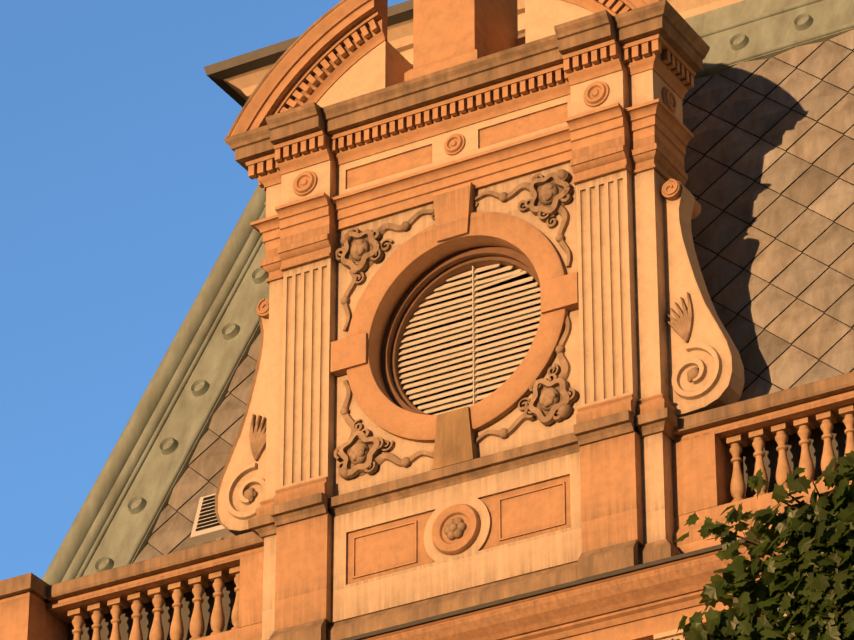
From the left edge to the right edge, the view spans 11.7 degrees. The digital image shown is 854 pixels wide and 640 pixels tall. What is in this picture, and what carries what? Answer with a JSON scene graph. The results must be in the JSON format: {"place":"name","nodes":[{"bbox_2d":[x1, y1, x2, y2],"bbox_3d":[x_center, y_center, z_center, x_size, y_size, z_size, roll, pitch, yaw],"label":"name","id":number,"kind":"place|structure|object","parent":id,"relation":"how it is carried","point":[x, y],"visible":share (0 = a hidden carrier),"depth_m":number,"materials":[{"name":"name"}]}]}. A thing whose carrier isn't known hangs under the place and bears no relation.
{"place":"outdoors","nodes":[
{"label":"outdoors","id":0,"kind":"place"},
{"bbox_2d":[0,0,408,580],"label":"sky","id":1,"kind":"structure","parent":0,"point":[122,189],"materials":[{"name":"blue"}]},
{"bbox_2d":[224,0,742,100],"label":"wall","id":2,"kind":"structure","parent":0,"point":[399,40],"depth_m":34.63,"materials":[{"name":"stone"}]},
{"bbox_2d":[204,0,412,106],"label":"roof eave","id":3,"kind":"object","parent":2,"relation":"on","point":[217,73],"visible":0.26,"depth_m":35.14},
{"bbox_2d":[671,450,853,639],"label":"tree","id":4,"kind":"object","parent":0,"point":[804,590],"depth_m":24.79,"materials":[{"name":"green plant"}]},
{"bbox_3d":[3.236,11.529,30.465,24.000,15.580,11.880,-16,-34,25],"label":"building body","id":5,"kind":"object","parent":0,"visible":0},
{"bbox_2d":[0,390,853,639],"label":"balustrade pedestals","id":6,"kind":"object","parent":5,"relation":"on","point":[702,467],"visible":0.54,"depth_m":29.66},
{"bbox_2d":[215,315,268,535],"bbox_3d":[-1.306,0.769,31.894,0.575,1.965,0.200,-16,-34,25],"label":"bracket","id":7,"kind":"object","parent":6,"relation":"on","point":[240,457],"visible":0.31,"depth_m":31.71,"materials":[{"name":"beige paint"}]},
{"bbox_2d":[67,422,846,639],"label":"balustrade gaps","id":8,"kind":"object","parent":6,"relation":"attached to","point":[771,457],"depth_m":31.55,"materials":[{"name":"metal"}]},
{"bbox_2d":[67,404,853,639],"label":"balusters","id":9,"kind":"object","parent":6,"relation":"on","point":[782,431],"visible":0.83,"depth_m":31.31,"materials":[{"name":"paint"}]},
{"bbox_2d":[0,371,853,602],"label":"balustrade rail","id":10,"kind":"object","parent":9,"relation":"on","point":[691,423],"visible":0.35,"depth_m":31.35,"materials":[{"name":"stone"}]},
{"bbox_2d":[148,40,853,554],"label":"joint","id":11,"kind":"object","parent":6,"relation":"on","point":[704,228],"depth_m":31.63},
{"bbox_2d":[190,493,232,543],"bbox_3d":[-1.598,1.507,32.117,0.380,0.431,0.216,-16,-34,25],"label":"roof vent box","id":12,"kind":"object","parent":11,"relation":"on","point":[210,534],"visible":0.21,"depth_m":32.01,"materials":[{"name":"white metal"}]},
{"bbox_2d":[196,495,220,530],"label":"roof vent slots","id":13,"kind":"object","parent":12,"relation":"in","point":[207,516],"visible":0.4,"depth_m":32.10,"materials":[{"name":"black"}]},
{"bbox_2d":[42,0,853,584],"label":"roof flashing","id":14,"kind":"object","parent":11,"relation":"on","point":[146,466],"visible":0.4,"depth_m":33.16,"materials":[{"name":"metal"}]},
{"bbox_2d":[133,29,853,600],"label":"roof tiles","id":15,"kind":"object","parent":11,"relation":"on","point":[797,317],"visible":0.19,"depth_m":31.59,"materials":[{"name":"beige tile"}]},
{"bbox_2d":[661,180,744,417],"bbox_3d":[1.972,-0.168,30.272,0.575,1.965,0.200,-16,-34,25],"label":"bracket","id":16,"kind":"object","parent":6,"relation":"on","point":[683,274],"visible":0.62,"depth_m":30.09,"materials":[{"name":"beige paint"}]},
{"bbox_2d":[224,0,709,639],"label":"cornice","id":17,"kind":"structure","parent":5,"relation":"on","point":[674,30],"depth_m":30.89,"materials":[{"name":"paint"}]},
{"bbox_2d":[225,0,721,639],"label":"dormer wall","id":18,"kind":"structure","parent":5,"relation":"on","point":[617,346],"depth_m":30.66,"materials":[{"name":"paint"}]},
{"bbox_2d":[372,239,525,404],"bbox_3d":[0.261,0.084,31.063,1.480,1.480,0.130,-16,-34,25],"label":"window recess","id":19,"kind":"object","parent":18,"relation":"attached to","point":[411,277],"visible":0.44,"depth_m":31.48,"materials":[{"name":"orange stone"}]},
{"bbox_2d":[432,406,477,469],"bbox_3d":[0.207,0.875,30.498,0.340,0.446,0.085,-16,-34,25],"label":"keystone","id":20,"kind":"object","parent":18,"relation":"attached to","point":[455,434],"visible":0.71,"depth_m":30.45,"materials":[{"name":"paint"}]},
{"bbox_2d":[346,212,568,442],"bbox_3d":[0.214,0.043,30.991,1.880,1.880,0.060,-16,-34,25],"label":"round window surround","id":21,"kind":"object","parent":18,"relation":"attached to","point":[536,247],"visible":0.83,"depth_m":30.95,"materials":[{"name":"orange stone"}]},
{"bbox_2d":[381,246,539,414],"bbox_3d":[0.350,0.162,31.198,1.480,1.480,0.230,-16,-34,25],"label":"round window frame","id":22,"kind":"object","parent":18,"relation":"attached to","point":[423,286],"visible":0.58,"depth_m":31.50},
{"bbox_2d":[397,264,540,414],"bbox_3d":[0.357,0.174,31.206,1.302,1.322,0.081,-16,-34,25],"label":"louvre","id":23,"kind":"object","parent":22,"relation":"attached to","point":[474,326],"visible":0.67,"depth_m":31.24,"materials":[{"name":"paint"}]},
{"bbox_2d":[405,270,540,414],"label":"louver gaps","id":24,"kind":"object","parent":22,"relation":"attached to","point":[520,277],"visible":0.08,"depth_m":31.35,"materials":[{"name":"black"}]},
{"bbox_2d":[229,0,700,630],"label":"ochre dormer","id":25,"kind":"object","parent":18,"relation":"attached to","point":[323,56],"visible":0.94,"depth_m":31.38,"materials":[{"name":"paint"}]},
{"bbox_2d":[244,169,698,539],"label":"carved ornaments","id":26,"kind":"object","parent":18,"relation":"attached to","point":[554,398],"visible":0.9,"depth_m":30.95,"materials":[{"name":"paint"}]},
{"bbox_2d":[358,542,786,639],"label":"wall","id":27,"kind":"structure","parent":5,"relation":"on","point":[647,603],"depth_m":28.57,"materials":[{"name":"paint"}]},
{"bbox_2d":[340,539,744,639],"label":"ledge","id":28,"kind":"object","parent":27,"relation":"on","point":[553,588],"visible":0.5,"depth_m":28.70,"materials":[{"name":"stone"}]},
{"bbox_2d":[653,614,838,639],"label":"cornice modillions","id":29,"kind":"object","parent":27,"relation":"attached to","point":[669,635],"visible":0.02,"depth_m":28.33,"materials":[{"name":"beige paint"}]}
]}

